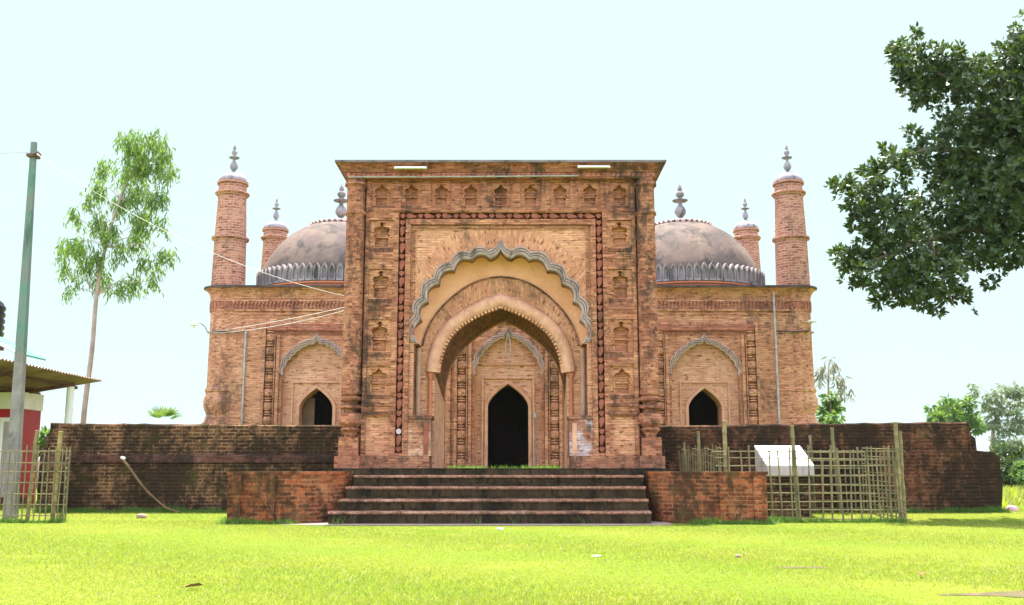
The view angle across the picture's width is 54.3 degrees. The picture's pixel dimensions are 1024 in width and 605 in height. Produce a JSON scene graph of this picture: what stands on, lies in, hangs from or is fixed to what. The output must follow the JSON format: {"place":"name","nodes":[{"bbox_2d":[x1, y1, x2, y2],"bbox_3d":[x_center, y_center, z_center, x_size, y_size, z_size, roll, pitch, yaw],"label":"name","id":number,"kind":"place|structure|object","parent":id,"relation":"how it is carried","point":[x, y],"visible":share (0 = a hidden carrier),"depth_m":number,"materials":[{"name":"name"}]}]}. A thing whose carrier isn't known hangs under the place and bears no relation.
{"place":"outdoors","nodes":[
{"label":"outdoors","id":0,"kind":"place"},
{"bbox_2d":[277,521,673,525],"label":"paving","id":1,"kind":"structure","parent":0,"point":[657,523],"depth_m":18.15,"materials":[{"name":"grey concrete"}]},
{"bbox_2d":[328,475,650,523],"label":"brick stairs","id":2,"kind":"structure","parent":1,"relation":"on","point":[489,499],"depth_m":18.83,"materials":[{"name":"brown brick"}]},
{"bbox_2d":[447,463,559,467],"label":"court grass","id":3,"kind":"structure","parent":0,"point":[529,466],"depth_m":24.10,"materials":[{"name":"green plant"}]},
{"bbox_2d":[201,144,818,467],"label":"brick mosque","id":4,"kind":"structure","parent":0,"point":[734,340],"depth_m":28.09,"materials":[{"name":"brick"}]},
{"bbox_2d":[189,321,207,332],"bbox_3d":[-8.846,0.694,28.120,0.260,0.297,0.548,-7,-12,34],"label":"wall lamp","id":5,"kind":"object","parent":4,"relation":"attached to","point":[193,323],"visible":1,"depth_m":27.97,"materials":[{"name":"white metal"}]},
{"bbox_2d":[211,307,343,331],"bbox_3d":[-6.031,0.442,25.425,0.014,0.143,7.447,9,-13,-42],"label":"overhead cable","id":6,"kind":"object","parent":4,"relation":"attached to","point":[280,320],"visible":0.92,"depth_m":25.21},
{"bbox_2d":[217,310,343,332],"bbox_3d":[-6.031,0.511,25.337,0.014,0.228,7.484,8,-13,-41],"label":"overhead cable","id":7,"kind":"object","parent":4,"relation":"attached to","point":[279,325],"visible":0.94,"depth_m":25.12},
{"bbox_2d":[302,398,314,424],"bbox_3d":[-5.765,3.683,28.219,0.330,1.960,0.040,0,-9,0],"label":"door leaf","id":8,"kind":"structure","parent":4,"relation":"in","point":[309,405],"depth_m":28.30,"materials":[{"name":"brown wood"}]},
{"bbox_2d":[505,333,510,355],"bbox_3d":[-0.112,1.456,27.914,0.128,1.233,0.121,8,-13,-41],"label":"hanging cord","id":9,"kind":"object","parent":4,"relation":"hanging from","point":[510,344],"visible":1,"depth_m":27.95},
{"bbox_2d":[533,413,535,465],"bbox_3d":[0.625,3.794,27.703,0.100,1.450,0.098,0,-9,0],"label":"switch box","id":10,"kind":"object","parent":4,"relation":"attached to","point":[534,415],"visible":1,"depth_m":27.73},
{"bbox_2d":[807,319,816,330],"bbox_3d":[8.418,0.634,28.020,0.282,0.330,0.278,-6,-11,32],"label":"wall lamp","id":11,"kind":"object","parent":4,"relation":"attached to","point":[811,321],"visible":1,"depth_m":27.98,"materials":[{"name":"white metal"}]},
{"bbox_2d":[0,489,1023,604],"bbox_3d":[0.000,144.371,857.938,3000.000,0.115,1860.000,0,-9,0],"label":"ground","id":12,"kind":"structure","parent":0,"point":[903,595],"depth_m":10.99,"materials":[{"name":"green plant"}]},
{"bbox_2d":[2,142,41,518],"bbox_3d":[-10.135,0.515,20.673,0.351,8.000,0.290,0,-9,0],"label":"utility pole","id":13,"kind":"object","parent":12,"relation":"on","point":[15,435],"visible":0.97,"depth_m":20.57,"materials":[{"name":"concrete"}]},
{"bbox_2d":[37,154,343,295],"bbox_3d":[-6.821,-1.637,21.438,6.659,2.950,0.011,1,-10,-7],"label":"overhead cable","id":14,"kind":"object","parent":13,"relation":"attached to","point":[180,238],"visible":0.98,"depth_m":21.36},
{"bbox_2d":[0,430,70,522],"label":"bamboo fence","id":15,"kind":"object","parent":12,"relation":"on","point":[55,482],"visible":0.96,"depth_m":19.20,"materials":[{"name":"beige wood"}]},
{"bbox_2d":[30,425,49,489],"bbox_3d":[-10.812,3.849,22.988,0.614,2.012,1.789,4,-10,-24],"label":"shrub","id":16,"kind":"object","parent":12,"relation":"on","point":[41,440],"visible":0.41,"depth_m":22.59,"materials":[{"name":"green plant"}]},
{"bbox_2d":[0,337,101,505],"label":"red shed","id":17,"kind":"structure","parent":12,"relation":"on","point":[38,379],"depth_m":25.97,"materials":[{"name":"paint"}]},
{"bbox_2d":[0,301,5,350],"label":"water tank","id":18,"kind":"object","parent":17,"relation":"on","point":[2,315],"visible":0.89,"depth_m":27.92,"materials":[{"name":"black plastic"}]},
{"bbox_2d":[0,422,8,496],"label":"door","id":19,"kind":"structure","parent":17,"relation":"in","point":[6,424],"depth_m":25.68,"materials":[{"name":"red"}]},
{"bbox_2d":[51,124,180,422],"bbox_3d":[-12.054,0.283,30.161,3.712,11.588,3.066,3,-10,-19],"label":"eucalyptus tree","id":20,"kind":"object","parent":12,"relation":"on","point":[140,169],"visible":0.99,"depth_m":30.50,"materials":[{"name":"green plant"}]},
{"bbox_2d":[136,514,146,517],"bbox_3d":[-7.443,4.295,20.064,0.217,0.100,0.109,0,-9,0],"label":"loose brick","id":21,"kind":"object","parent":12,"relation":"on","point":[141,515],"visible":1,"depth_m":20.02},
{"bbox_2d":[120,456,179,512],"bbox_3d":[-7.600,3.831,21.030,1.416,1.172,0.179,-1,-10,8],"label":"leaning cane","id":22,"kind":"object","parent":12,"relation":"on","point":[137,479],"visible":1,"depth_m":21.06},
{"bbox_2d":[36,423,343,511],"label":"boundary wall","id":23,"kind":"structure","parent":12,"relation":"on","point":[186,466],"depth_m":21.27,"materials":[{"name":"brick"}]},
{"bbox_2d":[185,583,201,586],"bbox_3d":[-2.694,2.371,8.378,0.189,0.034,0.060,5,-11,-29],"label":"fallen leaf","id":24,"kind":"object","parent":12,"relation":"on","point":[194,584],"visible":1,"depth_m":8.38,"materials":[{"name":"brown plant"}]},
{"bbox_2d":[227,471,352,522],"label":"cheek wall","id":25,"kind":"structure","parent":12,"relation":"on","point":[306,496],"depth_m":18.64,"materials":[{"name":"brick"}]},
{"bbox_2d":[0,505,1011,524],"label":"wall weeds","id":26,"kind":"object","parent":12,"relation":"on","point":[772,521],"depth_m":19.05,"materials":[{"name":"green plant"}]},
{"bbox_2d":[643,471,767,523],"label":"cheek wall","id":27,"kind":"structure","parent":12,"relation":"on","point":[678,496],"depth_m":18.64,"materials":[{"name":"brick"}]},
{"bbox_2d":[754,446,813,516],"bbox_3d":[5.617,3.691,20.542,1.000,1.492,0.644,1,-10,-8],"label":"information plaque","id":28,"kind":"object","parent":12,"relation":"on","point":[801,470],"visible":0.65,"depth_m":20.29,"materials":[{"name":"stone"}]},
{"bbox_2d":[678,420,910,521],"bbox_3d":[5.584,3.437,20.195,4.169,2.006,1.855,0,-9,0],"label":"bamboo fence","id":29,"kind":"object","parent":12,"relation":"on","point":[899,475],"visible":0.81,"depth_m":19.37,"materials":[{"name":"beige wood"}]},
{"bbox_2d":[656,422,1002,511],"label":"boundary wall","id":30,"kind":"structure","parent":12,"relation":"on","point":[946,464],"depth_m":21.36,"materials":[{"name":"brick"}]},
{"bbox_2d":[815,390,846,423],"bbox_3d":[11.382,5.069,35.598,1.200,3.939,2.240,-3,-10,18],"label":"leafy sapling","id":31,"kind":"object","parent":12,"relation":"on","point":[831,410],"visible":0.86,"depth_m":35.99,"materials":[{"name":"green plant"}]},
{"bbox_2d":[814,356,855,405],"bbox_3d":[12.267,4.747,37.711,1.994,5.271,1.700,3,-10,-18],"label":"drooping tree","id":32,"kind":"object","parent":12,"relation":"on","point":[831,371],"visible":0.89,"depth_m":37.83,"materials":[{"name":"green plant"}]},
{"bbox_2d":[772,566,1023,597],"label":"bare soil","id":33,"kind":"structure","parent":12,"relation":"on","point":[1017,594],"depth_m":8.12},
{"bbox_2d":[823,9,1023,319],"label":"broadleaf tree","id":34,"kind":"object","parent":12,"relation":"on","point":[970,175],"visible":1,"depth_m":21.08,"materials":[{"name":"green plant"}]},
{"bbox_2d":[922,393,986,437],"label":"broadleaf tree","id":35,"kind":"object","parent":12,"relation":"on","point":[951,410],"visible":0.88,"depth_m":54.32,"materials":[{"name":"green plant"}]},
{"bbox_2d":[965,381,1023,450],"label":"eucalyptus tree","id":36,"kind":"object","parent":12,"relation":"on","point":[997,411],"visible":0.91,"depth_m":61.22,"materials":[{"name":"green plant"}]},
{"bbox_2d":[986,441,1023,487],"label":"shrub","id":37,"kind":"object","parent":12,"relation":"on","point":[1008,454],"visible":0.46,"depth_m":42.89,"materials":[{"name":"green plant"}]},
{"bbox_2d":[1006,505,1017,510],"bbox_3d":[10.750,4.432,21.470,0.248,0.148,0.180,0,-9,0],"label":"crumpled bag","id":38,"kind":"object","parent":12,"relation":"on","point":[1014,508],"visible":0.7,"depth_m":21.40,"materials":[{"name":"pink plastic"}]},
{"bbox_2d":[1010,459,1023,488],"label":"shrub","id":39,"kind":"object","parent":12,"relation":"on","point":[1017,470],"visible":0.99,"depth_m":39.83,"materials":[{"name":"green plant"}]},
{"bbox_2d":[0,0,1023,460],"label":"sky","id":40,"kind":"structure","parent":0,"point":[717,91],"materials":[{"name":"white"}]},
{"bbox_2d":[1002,484,1023,506],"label":"field grass","id":41,"kind":"structure","parent":0,"point":[1010,496],"depth_m":27.68,"materials":[{"name":"plant"}]},
{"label":"courtyard","id":42,"kind":"structure","parent":0,"visible":0},
{"bbox_2d":[146,404,181,418],"bbox_3d":[-8.454,3.250,24.279,0.911,1.595,0.770,6,-11,-33],"label":"young palm","id":43,"kind":"object","parent":42,"relation":"on","point":[165,412],"visible":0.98,"depth_m":24.27,"materials":[{"name":"green plant"}]},
{"bbox_2d":[332,160,667,485],"bbox_3d":[-0.240,0.591,21.760,6.960,6.810,2.800,0,-9,0],"label":"brick gateway","id":44,"kind":"object","parent":42,"relation":"on","point":[442,274],"visible":1,"depth_m":21.01,"materials":[{"name":"brick"}]},
{"bbox_2d":[394,166,426,168],"bbox_3d":[-2.130,-2.819,21.015,0.680,0.060,0.215,0,-9,0],"label":"tube light","id":45,"kind":"object","parent":44,"relation":"attached to","point":[410,167],"visible":1,"depth_m":20.96,"materials":[{"name":"white plastic"}]},
{"bbox_2d":[348,175,578,177],"bbox_3d":[-1.025,-2.655,21.023,4.850,0.058,0.037,0,-9,0],"label":"conduit pipe","id":46,"kind":"object","parent":44,"relation":"attached to","point":[460,176],"visible":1,"depth_m":21.01,"materials":[{"name":"white plastic"}]},
{"bbox_2d":[578,165,609,167],"bbox_3d":[1.720,-2.838,21.018,0.680,0.060,0.215,0,-9,0],"label":"tube light","id":47,"kind":"object","parent":44,"relation":"attached to","point":[593,166],"visible":1,"depth_m":20.93,"materials":[{"name":"white plastic"}]}
]}

